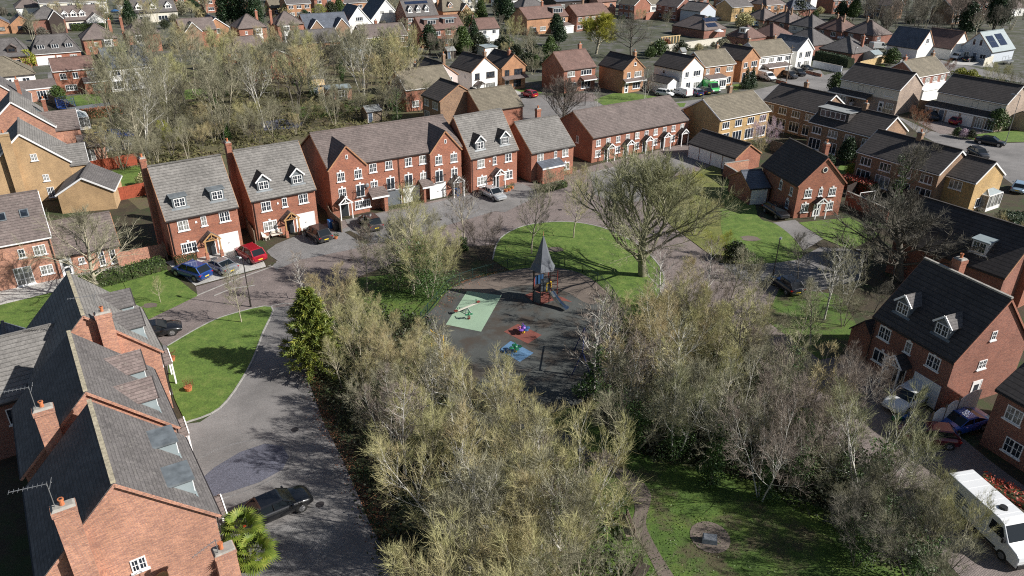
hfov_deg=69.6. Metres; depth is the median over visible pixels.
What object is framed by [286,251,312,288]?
birch tree
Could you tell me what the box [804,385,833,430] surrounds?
bare tree
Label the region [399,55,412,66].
bare tree
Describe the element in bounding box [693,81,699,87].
window
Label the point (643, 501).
path
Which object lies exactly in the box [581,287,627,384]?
bare tree
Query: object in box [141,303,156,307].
soil patch
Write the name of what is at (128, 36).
bare tree
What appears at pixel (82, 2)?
bare tree
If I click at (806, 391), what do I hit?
bare tree
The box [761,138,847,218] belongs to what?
detached house
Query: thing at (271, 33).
bare tree
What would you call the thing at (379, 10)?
detached house
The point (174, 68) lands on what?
bare tree
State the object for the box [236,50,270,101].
bare tree
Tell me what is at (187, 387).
flower pot
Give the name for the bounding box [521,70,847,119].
road
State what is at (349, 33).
bare tree
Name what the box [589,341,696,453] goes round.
bare tree
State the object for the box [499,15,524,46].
bare tree
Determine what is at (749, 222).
lawn
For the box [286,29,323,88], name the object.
bare tree
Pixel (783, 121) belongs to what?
window
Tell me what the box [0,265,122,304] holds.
patio
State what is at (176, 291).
lawn
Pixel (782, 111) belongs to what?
window
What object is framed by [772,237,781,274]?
lamp post
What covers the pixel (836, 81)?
evergreen tree
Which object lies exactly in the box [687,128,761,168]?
garage block
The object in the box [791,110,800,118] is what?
window
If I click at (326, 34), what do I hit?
bare tree
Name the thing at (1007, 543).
parked van
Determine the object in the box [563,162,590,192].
bare tree
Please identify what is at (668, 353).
bare tree
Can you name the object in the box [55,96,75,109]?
trampoline
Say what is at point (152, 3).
bare tree
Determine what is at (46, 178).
window
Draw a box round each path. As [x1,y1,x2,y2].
[413,334,593,461]
[581,452,673,575]
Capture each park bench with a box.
[270,228,282,237]
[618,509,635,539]
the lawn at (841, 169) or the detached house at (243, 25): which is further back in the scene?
the detached house at (243, 25)
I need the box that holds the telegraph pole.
[786,45,794,80]
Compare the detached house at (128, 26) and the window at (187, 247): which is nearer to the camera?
the window at (187, 247)
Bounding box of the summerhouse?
[324,84,351,99]
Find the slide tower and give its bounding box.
[530,231,568,310]
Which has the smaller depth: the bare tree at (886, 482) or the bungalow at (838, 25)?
the bare tree at (886, 482)
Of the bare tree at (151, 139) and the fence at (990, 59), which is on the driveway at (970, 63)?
the fence at (990, 59)
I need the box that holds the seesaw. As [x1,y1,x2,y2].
[454,299,479,313]
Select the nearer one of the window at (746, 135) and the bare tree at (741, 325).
the bare tree at (741, 325)
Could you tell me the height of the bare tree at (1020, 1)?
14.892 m
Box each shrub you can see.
[48,84,66,99]
[324,1,337,11]
[458,7,477,24]
[464,13,478,28]
[469,34,491,53]
[472,31,486,40]
[490,2,497,20]
[493,35,511,49]
[500,42,513,50]
[506,43,524,56]
[518,51,534,69]
[524,40,539,53]
[525,58,539,74]
[532,48,541,55]
[540,41,561,54]
[644,46,657,58]
[673,40,690,51]
[694,43,703,50]
[713,38,730,47]
[952,127,961,136]
[958,128,970,137]
[966,129,976,139]
[987,108,1013,130]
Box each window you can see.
[5,408,12,426]
[12,266,36,287]
[17,248,26,259]
[30,154,38,161]
[32,244,47,255]
[37,90,48,100]
[39,264,55,275]
[42,174,50,181]
[47,187,56,197]
[59,73,67,79]
[65,84,77,90]
[68,22,83,29]
[72,72,78,78]
[78,257,86,264]
[86,148,96,160]
[97,250,105,266]
[109,249,117,264]
[113,81,124,89]
[129,555,150,575]
[158,15,167,19]
[177,219,190,232]
[181,240,198,254]
[200,215,208,227]
[218,210,231,223]
[260,200,272,212]
[263,219,278,232]
[281,197,288,207]
[298,193,309,204]
[369,163,377,173]
[370,179,377,187]
[385,160,393,170]
[386,175,395,189]
[404,157,412,167]
[404,172,412,185]
[412,100,419,107]
[419,155,426,164]
[420,170,426,179]
[424,98,428,106]
[432,101,437,110]
[475,73,479,80]
[477,159,485,168]
[477,175,487,186]
[486,71,494,77]
[486,82,494,86]
[492,156,496,165]
[503,169,512,180]
[504,152,511,162]
[513,79,520,86]
[514,68,522,74]
[537,153,543,161]
[561,148,568,157]
[567,71,574,76]
[580,69,591,75]
[581,81,590,88]
[594,150,600,157]
[596,139,600,146]
[632,82,639,89]
[634,71,641,77]
[635,132,639,139]
[693,70,700,76]
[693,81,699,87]
[719,79,725,86]
[721,121,729,129]
[726,66,732,71]
[732,130,741,138]
[734,119,741,127]
[743,128,753,139]
[746,116,754,124]
[751,60,757,66]
[756,125,765,135]
[759,114,766,121]
[766,104,773,111]
[768,115,772,125]
[775,118,785,129]
[777,107,786,115]
[778,179,782,190]
[785,197,789,208]
[787,121,798,133]
[788,187,792,196]
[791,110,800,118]
[799,202,808,212]
[800,124,808,136]
[803,188,811,198]
[804,114,813,120]
[805,51,810,57]
[808,137,820,150]
[811,126,821,134]
[817,187,822,196]
[824,200,833,210]
[825,141,836,154]
[827,130,837,139]
[827,186,836,196]
[838,95,845,102]
[844,134,854,140]
[855,168,870,177]
[859,156,871,167]
[870,347,889,369]
[874,174,889,190]
[876,324,891,343]
[878,162,891,172]
[885,103,893,109]
[895,180,909,188]
[897,168,911,179]
[901,340,912,356]
[915,186,931,196]
[918,173,932,185]
[923,352,941,373]
[947,179,962,191]
[972,117,983,128]
[973,197,981,207]
[975,359,987,371]
[978,54,985,59]
[982,119,994,131]
[989,330,997,342]
[999,436,1023,461]
[1001,404,1023,428]
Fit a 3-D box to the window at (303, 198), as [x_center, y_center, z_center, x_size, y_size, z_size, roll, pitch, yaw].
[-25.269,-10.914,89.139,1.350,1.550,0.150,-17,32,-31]
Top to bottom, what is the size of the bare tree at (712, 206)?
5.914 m
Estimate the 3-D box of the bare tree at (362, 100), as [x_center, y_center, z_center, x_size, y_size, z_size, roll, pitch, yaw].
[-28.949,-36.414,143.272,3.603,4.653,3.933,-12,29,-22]
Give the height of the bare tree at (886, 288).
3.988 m
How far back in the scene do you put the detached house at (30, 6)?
269.17 m
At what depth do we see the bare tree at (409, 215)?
73.57 m
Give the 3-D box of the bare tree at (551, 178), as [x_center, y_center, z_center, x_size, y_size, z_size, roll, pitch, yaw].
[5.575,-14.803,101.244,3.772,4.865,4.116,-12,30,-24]
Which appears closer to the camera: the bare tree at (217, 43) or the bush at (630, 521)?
the bush at (630, 521)
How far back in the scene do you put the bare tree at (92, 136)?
110.84 m
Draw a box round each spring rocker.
[465,310,472,318]
[509,342,521,351]
[517,323,529,332]
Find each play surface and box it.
[423,267,622,413]
[446,291,501,331]
[453,269,604,303]
[500,341,532,361]
[504,324,540,342]
[525,291,570,304]
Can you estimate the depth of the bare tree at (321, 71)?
140.72 m
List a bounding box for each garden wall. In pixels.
[645,11,658,19]
[722,164,737,178]
[724,160,748,171]
[776,79,786,83]
[806,70,821,76]
[812,60,842,71]
[845,191,888,218]
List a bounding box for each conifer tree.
[122,0,137,23]
[277,286,343,385]
[468,13,478,37]
[475,0,487,17]
[739,67,751,88]
[747,66,757,88]
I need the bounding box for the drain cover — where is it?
[315,501,323,507]
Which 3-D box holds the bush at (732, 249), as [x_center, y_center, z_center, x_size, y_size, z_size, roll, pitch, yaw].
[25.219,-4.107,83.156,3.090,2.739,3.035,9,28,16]
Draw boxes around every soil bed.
[257,243,275,265]
[346,231,369,243]
[690,521,730,552]
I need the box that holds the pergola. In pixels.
[661,35,680,42]
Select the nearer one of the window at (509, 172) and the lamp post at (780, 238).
the lamp post at (780, 238)
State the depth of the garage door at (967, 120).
137.76 m
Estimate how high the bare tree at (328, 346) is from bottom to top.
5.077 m
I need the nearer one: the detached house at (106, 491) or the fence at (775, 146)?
the detached house at (106, 491)
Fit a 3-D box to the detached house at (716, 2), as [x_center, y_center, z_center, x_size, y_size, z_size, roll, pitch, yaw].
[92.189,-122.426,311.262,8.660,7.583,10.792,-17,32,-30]
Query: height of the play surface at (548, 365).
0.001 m
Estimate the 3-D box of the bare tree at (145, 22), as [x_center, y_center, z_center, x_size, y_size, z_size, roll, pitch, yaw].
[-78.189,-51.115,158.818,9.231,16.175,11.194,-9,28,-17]
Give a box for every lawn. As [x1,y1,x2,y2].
[0,283,125,327]
[66,93,102,105]
[113,165,141,186]
[123,270,196,318]
[167,306,271,420]
[184,89,213,99]
[287,98,371,117]
[346,270,451,319]
[492,222,663,324]
[517,88,541,93]
[518,407,937,575]
[594,93,655,104]
[648,165,739,262]
[720,177,802,263]
[732,84,741,89]
[768,288,855,358]
[799,218,876,249]
[838,165,846,174]
[968,130,1023,141]
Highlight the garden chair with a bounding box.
[261,232,269,239]
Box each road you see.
[187,305,399,575]
[273,184,535,268]
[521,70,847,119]
[591,152,703,203]
[722,247,863,290]
[728,272,1023,575]
[900,117,1023,183]
[901,58,1023,83]
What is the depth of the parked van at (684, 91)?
157.72 m
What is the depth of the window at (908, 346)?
60.09 m
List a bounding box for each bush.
[0,6,8,14]
[19,49,36,65]
[35,26,49,34]
[52,23,65,32]
[134,172,142,183]
[158,19,169,28]
[168,13,179,21]
[175,0,189,14]
[192,0,199,7]
[194,8,206,17]
[277,3,292,12]
[311,4,326,12]
[335,0,344,11]
[366,52,383,75]
[369,35,381,48]
[373,41,391,61]
[496,14,504,26]
[613,15,626,27]
[632,558,649,575]
[635,9,646,20]
[648,38,670,55]
[661,11,670,23]
[722,240,747,262]
[731,9,743,19]
[735,11,755,27]
[791,0,811,13]
[816,6,824,13]
[828,153,836,166]
[834,0,847,16]
[835,136,858,164]
[844,163,854,173]
[845,0,863,20]
[880,15,894,27]
[882,47,901,64]
[904,14,914,23]
[949,67,966,75]
[954,1,983,34]
[962,69,982,77]
[982,0,1014,29]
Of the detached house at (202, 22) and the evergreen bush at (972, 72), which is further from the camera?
the detached house at (202, 22)
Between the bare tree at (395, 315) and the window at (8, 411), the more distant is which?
the bare tree at (395, 315)
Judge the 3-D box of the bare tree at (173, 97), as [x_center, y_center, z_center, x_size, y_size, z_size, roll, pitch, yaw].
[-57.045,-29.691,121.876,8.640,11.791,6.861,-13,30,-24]
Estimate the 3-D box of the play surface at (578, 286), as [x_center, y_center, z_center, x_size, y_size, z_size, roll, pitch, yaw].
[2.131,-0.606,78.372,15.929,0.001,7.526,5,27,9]
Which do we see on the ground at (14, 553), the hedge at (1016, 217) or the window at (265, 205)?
the hedge at (1016, 217)
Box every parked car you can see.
[149,318,181,336]
[171,259,212,282]
[203,256,238,275]
[233,242,267,264]
[234,485,313,531]
[302,223,332,243]
[357,212,383,230]
[478,184,506,201]
[520,89,537,97]
[655,88,674,95]
[692,88,703,96]
[700,86,712,94]
[762,201,789,219]
[769,274,804,295]
[781,69,797,78]
[791,67,805,75]
[801,64,812,71]
[881,377,928,414]
[896,419,962,450]
[923,109,938,120]
[940,407,989,435]
[948,116,961,125]
[962,55,975,61]
[966,145,989,158]
[974,135,1006,146]
[1009,179,1023,194]
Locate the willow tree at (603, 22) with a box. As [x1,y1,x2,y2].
[578,11,619,53]
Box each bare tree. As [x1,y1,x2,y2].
[12,202,150,288]
[18,9,39,41]
[46,0,60,12]
[69,0,86,4]
[75,51,138,140]
[81,122,110,157]
[82,38,138,103]
[88,78,111,122]
[94,3,109,29]
[95,125,142,169]
[96,7,109,28]
[100,28,140,92]
[100,90,158,161]
[103,123,127,146]
[106,108,135,152]
[111,0,133,11]
[111,65,168,149]
[123,16,165,57]
[123,131,163,163]
[124,108,159,143]
[125,54,180,124]
[127,108,167,145]
[128,14,171,84]
[129,134,146,152]
[135,39,167,91]
[137,0,156,24]
[143,72,189,142]
[144,0,162,23]
[145,132,162,162]
[148,94,190,130]
[150,119,182,155]
[151,275,164,302]
[153,51,185,114]
[156,119,183,149]
[160,20,195,80]
[160,98,180,128]
[161,60,193,104]
[166,22,203,92]
[168,116,193,158]
[178,111,207,141]
[181,99,210,132]
[183,0,195,17]
[186,43,244,139]
[186,122,209,150]
[190,37,216,80]
[191,53,227,106]
[193,60,232,122]
[195,66,216,111]
[197,26,240,96]
[198,28,229,70]
[201,117,224,142]
[206,103,230,142]
[207,112,231,135]
[216,26,247,63]
[222,262,252,321]
[225,42,272,112]
[226,104,246,130]
[231,98,262,137]
[232,45,277,126]
[235,105,273,142]
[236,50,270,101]
[241,41,268,90]
[251,24,279,48]
[253,93,280,135]
[254,35,280,81]
[254,39,288,96]
[265,53,297,106]
[266,18,313,85]
[266,43,324,94]
[266,97,283,129]
[271,43,322,115]
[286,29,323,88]
[287,112,301,133]
[288,32,346,75]
[288,100,312,125]
[296,43,319,96]
[303,96,325,121]
[303,260,357,319]
[304,57,338,111]
[316,87,348,125]
[318,334,349,387]
[321,26,344,74]
[322,28,355,81]
[322,279,367,345]
[323,78,343,116]
[331,23,376,101]
[332,307,384,363]
[338,360,415,445]
[340,21,371,84]
[340,350,383,402]
[341,80,375,120]
[349,225,387,291]
[350,46,382,90]
[353,213,421,295]
[355,50,407,114]
[355,91,371,108]
[355,319,399,377]
[357,290,381,315]
[359,392,500,537]
[361,302,401,341]
[366,388,460,504]
[367,181,447,299]
[367,327,423,387]
[368,357,409,420]
[370,24,396,78]
[373,83,402,115]
[374,23,427,81]
[376,467,545,575]
[380,83,399,110]
[381,203,445,274]
[383,34,415,61]
[384,76,408,120]
[386,376,459,468]
[389,18,413,41]
[389,505,547,575]
[394,329,465,383]
[398,225,458,304]
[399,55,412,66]
[401,334,444,405]
[403,77,431,111]
[407,221,465,295]
[408,316,430,366]
[409,345,448,426]
[414,444,601,575]
[427,32,449,58]
[429,339,493,439]
[437,381,519,467]
[437,453,522,575]
[441,25,458,59]
[442,175,481,250]
[442,341,525,448]
[446,396,603,523]
[459,209,503,260]
[470,507,585,575]
[478,394,557,485]
[482,372,570,452]
[484,465,557,560]
[495,463,620,574]
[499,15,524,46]
[499,394,644,553]
[516,181,558,253]
[520,25,540,52]
[536,483,676,575]
[537,74,592,116]
[542,167,566,196]
[562,179,596,237]
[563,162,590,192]
[564,141,754,276]
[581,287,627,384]
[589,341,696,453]
[595,310,653,423]
[605,12,653,54]
[616,289,677,355]
[627,279,727,385]
[640,277,712,345]
[640,349,743,464]
[643,336,693,437]
[650,315,714,378]
[661,279,713,321]
[669,253,710,319]
[673,186,724,235]
[675,310,727,363]
[676,168,705,197]
[682,341,800,475]
[690,281,715,345]
[691,279,739,339]
[693,365,751,490]
[696,307,735,375]
[701,341,751,429]
[703,227,735,257]
[709,286,775,352]
[712,316,773,370]
[712,371,817,505]
[713,286,764,396]
[715,244,764,303]
[733,256,780,329]
[742,299,793,352]
[745,325,776,375]
[746,135,766,151]
[747,114,783,151]
[750,332,870,466]
[752,392,854,491]
[758,337,825,400]
[759,303,824,393]
[781,231,813,278]
[795,275,830,344]
[795,340,857,439]
[802,178,999,290]
[804,373,948,508]
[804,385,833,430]
[813,445,887,544]
[818,246,851,283]
[825,376,874,476]
[825,477,925,572]
[829,281,870,326]
[829,339,906,415]
[849,221,880,279]
[857,453,929,527]
[860,0,880,18]
[861,447,957,566]
[866,0,882,20]
[869,487,989,575]
[872,280,894,312]
[875,0,888,21]
[878,141,932,213]
[879,0,901,24]
[880,8,898,28]
[880,105,899,116]
[881,0,905,29]
[899,0,928,26]
[902,460,1011,566]
[905,105,931,130]
[912,5,931,27]
[914,0,944,28]
[918,118,932,135]
[928,142,944,158]
[930,0,946,23]
[930,13,949,27]
[940,58,957,74]
[943,0,979,29]
[947,0,966,25]
[949,0,966,28]
[968,208,1002,217]
[969,8,989,34]
[974,0,992,28]
[982,60,1014,80]
[987,5,1014,29]
[996,209,1023,225]
[1000,0,1019,28]
[1008,69,1023,83]
[1009,0,1023,29]
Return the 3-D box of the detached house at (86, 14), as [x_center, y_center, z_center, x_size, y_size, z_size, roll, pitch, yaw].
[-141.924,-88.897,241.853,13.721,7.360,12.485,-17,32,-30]
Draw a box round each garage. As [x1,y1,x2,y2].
[54,162,122,213]
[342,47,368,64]
[473,43,497,56]
[728,168,771,204]
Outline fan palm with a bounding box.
[218,504,280,575]
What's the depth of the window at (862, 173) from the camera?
107.08 m
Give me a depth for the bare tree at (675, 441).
51.09 m
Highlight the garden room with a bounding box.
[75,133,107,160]
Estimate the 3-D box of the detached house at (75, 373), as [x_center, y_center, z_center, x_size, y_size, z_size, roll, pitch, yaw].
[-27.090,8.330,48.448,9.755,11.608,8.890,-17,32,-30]
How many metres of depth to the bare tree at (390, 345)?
58.27 m
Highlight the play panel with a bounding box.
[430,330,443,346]
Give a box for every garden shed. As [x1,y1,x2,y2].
[312,79,324,94]
[360,104,382,122]
[443,46,456,58]
[677,47,686,53]
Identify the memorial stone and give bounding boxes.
[701,533,716,545]
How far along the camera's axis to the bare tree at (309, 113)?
136.44 m
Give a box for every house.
[0,16,11,33]
[0,37,32,67]
[0,56,56,101]
[0,76,32,101]
[0,89,81,143]
[0,117,88,200]
[0,189,61,290]
[0,322,54,459]
[0,330,192,482]
[8,399,226,575]
[9,12,33,32]
[13,0,38,15]
[26,271,176,407]
[30,33,81,65]
[31,6,67,34]
[37,0,75,8]
[48,54,111,94]
[53,4,105,29]
[77,0,107,14]
[78,18,117,54]
[98,44,154,90]
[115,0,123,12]
[118,15,162,51]
[129,0,177,21]
[137,153,242,259]
[175,17,217,48]
[199,0,217,12]
[205,14,228,41]
[219,35,261,71]
[223,138,318,240]
[229,9,267,40]
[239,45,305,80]
[264,0,279,16]
[267,8,303,41]
[279,0,311,17]
[287,27,340,51]
[298,11,349,36]
[300,114,464,220]
[310,0,343,11]
[342,3,373,32]
[343,0,366,9]
[352,19,407,46]
[362,0,395,22]
[387,61,451,111]
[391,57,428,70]
[395,0,438,30]
[409,14,463,47]
[413,52,458,82]
[420,77,467,123]
[434,0,469,23]
[449,49,498,88]
[449,108,518,192]
[462,0,477,10]
[466,84,523,124]
[468,15,499,40]
[487,48,528,88]
[509,105,575,183]
[510,0,544,19]
[511,1,573,34]
[541,43,598,92]
[542,0,588,8]
[560,95,690,162]
[565,0,609,31]
[589,0,616,15]
[598,49,646,92]
[618,0,651,18]
[647,50,704,91]
[648,0,658,11]
[656,0,689,20]
[680,1,716,20]
[682,83,771,140]
[690,43,736,88]
[713,0,722,6]
[715,0,752,21]
[721,43,760,81]
[743,34,793,77]
[750,0,785,13]
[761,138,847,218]
[763,80,844,137]
[777,33,814,69]
[788,0,816,6]
[806,100,908,163]
[816,0,852,13]
[828,62,924,114]
[847,253,1023,410]
[853,128,966,199]
[864,0,904,18]
[885,25,933,58]
[885,196,1023,307]
[890,50,949,100]
[924,73,1023,131]
[929,0,964,24]
[931,27,967,59]
[940,153,1006,210]
[960,28,1015,61]
[980,363,1023,471]
[1012,0,1023,15]
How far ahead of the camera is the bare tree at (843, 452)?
50.59 m
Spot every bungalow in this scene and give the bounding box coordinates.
[671,14,726,38]
[726,24,766,44]
[745,3,776,27]
[756,23,792,39]
[766,6,801,29]
[784,0,816,15]
[788,10,825,32]
[792,27,834,55]
[815,13,854,39]
[819,34,882,62]
[845,16,892,43]
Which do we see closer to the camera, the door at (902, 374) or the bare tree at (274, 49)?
the door at (902, 374)
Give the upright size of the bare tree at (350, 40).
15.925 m
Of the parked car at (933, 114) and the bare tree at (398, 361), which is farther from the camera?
the parked car at (933, 114)
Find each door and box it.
[36,55,54,65]
[59,257,74,275]
[206,237,216,254]
[217,231,239,251]
[286,216,294,232]
[295,211,315,231]
[368,113,372,122]
[387,189,401,205]
[403,185,419,202]
[493,173,498,186]
[624,83,628,92]
[642,140,647,151]
[660,138,665,147]
[677,134,682,144]
[688,145,699,159]
[699,148,710,163]
[710,152,722,167]
[721,156,734,168]
[749,189,767,204]
[812,201,821,216]
[877,101,883,111]
[891,363,906,385]
[913,371,940,409]
[938,109,944,120]
[944,111,958,121]
[960,114,973,126]
[969,379,982,392]
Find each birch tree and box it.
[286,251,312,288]
[353,363,408,452]
[371,374,428,479]
[416,312,477,425]
[432,446,513,574]
[489,416,591,560]
[529,436,614,545]
[565,281,625,402]
[590,86,601,106]
[596,300,674,419]
[635,230,686,339]
[639,65,656,98]
[645,305,704,431]
[694,233,724,293]
[809,232,858,318]
[834,245,873,301]
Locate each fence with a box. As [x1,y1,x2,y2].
[47,94,75,106]
[67,102,110,109]
[89,153,138,169]
[116,243,165,265]
[118,182,145,199]
[162,242,167,259]
[245,217,255,243]
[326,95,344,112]
[326,203,341,231]
[667,37,726,50]
[770,140,783,151]
[845,176,922,203]
[860,56,884,64]
[917,100,929,109]
[930,389,981,421]
[983,55,993,64]
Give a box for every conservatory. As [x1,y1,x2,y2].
[76,110,90,129]
[978,187,1003,211]
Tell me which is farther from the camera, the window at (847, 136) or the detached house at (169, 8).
the detached house at (169, 8)
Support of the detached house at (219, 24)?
on the ground at (662, 29)
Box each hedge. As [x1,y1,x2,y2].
[70,23,108,30]
[77,272,91,282]
[79,104,127,118]
[94,255,167,287]
[173,251,196,264]
[381,46,417,58]
[540,179,567,192]
[813,50,855,67]
[841,172,878,196]
[981,76,1023,84]
[981,471,1023,509]
[998,209,1023,225]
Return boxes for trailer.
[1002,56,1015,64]
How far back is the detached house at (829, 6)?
295.26 m
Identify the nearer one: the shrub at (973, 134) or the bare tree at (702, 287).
the bare tree at (702, 287)
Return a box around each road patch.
[261,365,298,372]
[276,468,342,479]
[337,238,357,240]
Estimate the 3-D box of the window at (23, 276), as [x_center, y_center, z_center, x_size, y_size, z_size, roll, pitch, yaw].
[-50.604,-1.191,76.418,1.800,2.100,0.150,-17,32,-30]
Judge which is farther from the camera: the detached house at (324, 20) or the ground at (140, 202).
the detached house at (324, 20)
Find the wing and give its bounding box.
[48,211,119,276]
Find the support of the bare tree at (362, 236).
on the lawn at (396, 298)
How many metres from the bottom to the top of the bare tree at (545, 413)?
8.398 m
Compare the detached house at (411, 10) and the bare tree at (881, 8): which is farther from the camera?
the bare tree at (881, 8)
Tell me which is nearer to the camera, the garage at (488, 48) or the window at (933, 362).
the window at (933, 362)
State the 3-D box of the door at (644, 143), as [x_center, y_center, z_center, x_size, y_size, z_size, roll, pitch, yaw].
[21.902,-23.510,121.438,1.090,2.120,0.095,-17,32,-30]
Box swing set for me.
[571,327,589,375]
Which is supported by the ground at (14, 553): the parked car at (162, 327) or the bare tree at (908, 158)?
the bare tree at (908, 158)
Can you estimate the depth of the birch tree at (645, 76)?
153.88 m
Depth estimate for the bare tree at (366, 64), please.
156.90 m
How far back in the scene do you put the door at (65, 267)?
78.62 m
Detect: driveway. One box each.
[166,250,269,285]
[205,444,288,495]
[243,517,344,574]
[267,233,344,261]
[345,212,396,238]
[475,184,537,211]
[560,93,596,101]
[774,220,822,248]
[919,120,989,133]
[950,59,993,66]
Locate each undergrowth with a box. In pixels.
[104,88,395,167]
[296,292,636,575]
[600,297,959,574]
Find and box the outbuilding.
[0,320,25,334]
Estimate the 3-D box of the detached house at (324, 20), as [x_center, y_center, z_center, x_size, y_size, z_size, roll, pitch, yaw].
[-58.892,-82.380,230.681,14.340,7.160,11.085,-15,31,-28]
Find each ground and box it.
[0,0,1023,109]
[0,103,1023,575]
[92,61,422,209]
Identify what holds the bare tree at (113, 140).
on the lawn at (129, 174)
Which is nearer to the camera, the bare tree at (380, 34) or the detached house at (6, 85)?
the detached house at (6, 85)
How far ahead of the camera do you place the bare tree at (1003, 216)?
84.19 m
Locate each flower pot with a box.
[169,350,176,360]
[182,379,193,391]
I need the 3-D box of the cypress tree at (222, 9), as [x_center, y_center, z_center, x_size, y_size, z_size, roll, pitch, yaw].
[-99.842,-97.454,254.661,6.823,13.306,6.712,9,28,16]
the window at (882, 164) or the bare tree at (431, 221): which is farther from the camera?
the window at (882, 164)
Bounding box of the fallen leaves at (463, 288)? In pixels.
[429,271,495,318]
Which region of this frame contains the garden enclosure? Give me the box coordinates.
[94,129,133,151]
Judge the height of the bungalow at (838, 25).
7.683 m
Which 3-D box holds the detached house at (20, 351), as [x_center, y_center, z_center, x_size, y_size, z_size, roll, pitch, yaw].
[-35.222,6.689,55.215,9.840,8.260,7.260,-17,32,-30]
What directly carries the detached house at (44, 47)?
on the ground at (662, 29)
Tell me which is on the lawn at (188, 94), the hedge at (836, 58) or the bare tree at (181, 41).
the bare tree at (181, 41)
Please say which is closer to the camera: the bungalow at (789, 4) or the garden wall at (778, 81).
the garden wall at (778, 81)
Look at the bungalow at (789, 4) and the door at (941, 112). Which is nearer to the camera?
the door at (941, 112)
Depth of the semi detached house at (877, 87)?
147.53 m
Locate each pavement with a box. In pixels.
[149,143,728,345]
[781,70,824,84]
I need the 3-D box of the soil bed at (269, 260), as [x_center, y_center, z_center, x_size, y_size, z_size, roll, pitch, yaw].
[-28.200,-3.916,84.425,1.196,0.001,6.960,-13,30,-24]
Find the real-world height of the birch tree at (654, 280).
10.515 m
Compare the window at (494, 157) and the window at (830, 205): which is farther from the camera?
the window at (494, 157)
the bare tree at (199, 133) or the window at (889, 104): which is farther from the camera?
the window at (889, 104)
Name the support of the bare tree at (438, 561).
on the ground at (14, 553)
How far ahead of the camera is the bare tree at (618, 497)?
43.12 m
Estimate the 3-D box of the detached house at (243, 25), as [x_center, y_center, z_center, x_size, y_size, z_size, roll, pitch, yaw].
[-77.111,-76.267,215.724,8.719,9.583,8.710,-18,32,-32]
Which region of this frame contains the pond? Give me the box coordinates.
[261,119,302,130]
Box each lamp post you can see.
[236,256,251,306]
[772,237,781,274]
[1005,93,1020,141]
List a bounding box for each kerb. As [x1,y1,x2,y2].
[167,306,273,422]
[197,266,272,295]
[197,438,293,498]
[492,221,664,300]
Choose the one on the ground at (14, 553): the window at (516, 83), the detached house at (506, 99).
the detached house at (506, 99)
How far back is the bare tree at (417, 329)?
62.16 m
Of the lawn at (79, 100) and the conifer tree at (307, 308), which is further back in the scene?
the lawn at (79, 100)
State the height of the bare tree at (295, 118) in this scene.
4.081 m
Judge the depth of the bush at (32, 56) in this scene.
181.35 m
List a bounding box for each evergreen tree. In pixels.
[418,23,438,53]
[451,24,473,51]
[492,0,500,13]
[496,0,515,24]
[530,54,541,68]
[544,35,557,45]
[548,13,564,31]
[551,23,567,45]
[826,71,842,89]
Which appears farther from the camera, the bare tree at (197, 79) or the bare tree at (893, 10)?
the bare tree at (893, 10)
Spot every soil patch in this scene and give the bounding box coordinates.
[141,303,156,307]
[548,247,563,251]
[741,236,760,240]
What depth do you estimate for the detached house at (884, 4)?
281.35 m
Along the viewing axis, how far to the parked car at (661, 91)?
158.60 m
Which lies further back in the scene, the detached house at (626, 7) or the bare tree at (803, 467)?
the detached house at (626, 7)
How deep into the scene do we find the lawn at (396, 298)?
75.49 m
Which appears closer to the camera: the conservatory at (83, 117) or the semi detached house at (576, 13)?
the conservatory at (83, 117)
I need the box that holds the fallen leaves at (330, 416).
[293,367,419,573]
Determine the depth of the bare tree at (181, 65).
146.95 m
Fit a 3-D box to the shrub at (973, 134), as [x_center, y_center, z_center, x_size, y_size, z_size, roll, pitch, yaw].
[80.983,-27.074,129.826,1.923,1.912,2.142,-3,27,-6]
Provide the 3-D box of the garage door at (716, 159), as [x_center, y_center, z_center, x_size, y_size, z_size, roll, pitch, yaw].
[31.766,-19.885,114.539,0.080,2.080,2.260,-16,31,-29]
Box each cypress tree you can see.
[214,0,233,23]
[227,0,245,22]
[244,0,263,22]
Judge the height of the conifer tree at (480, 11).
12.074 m
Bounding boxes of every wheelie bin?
[327,219,332,228]
[332,221,338,230]
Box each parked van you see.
[672,86,693,97]
[702,79,720,92]
[757,70,776,80]
[868,41,886,49]
[943,469,1023,569]
[950,51,964,59]
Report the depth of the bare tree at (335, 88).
137.13 m
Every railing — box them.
[420,264,491,320]
[492,256,581,272]
[582,264,623,317]

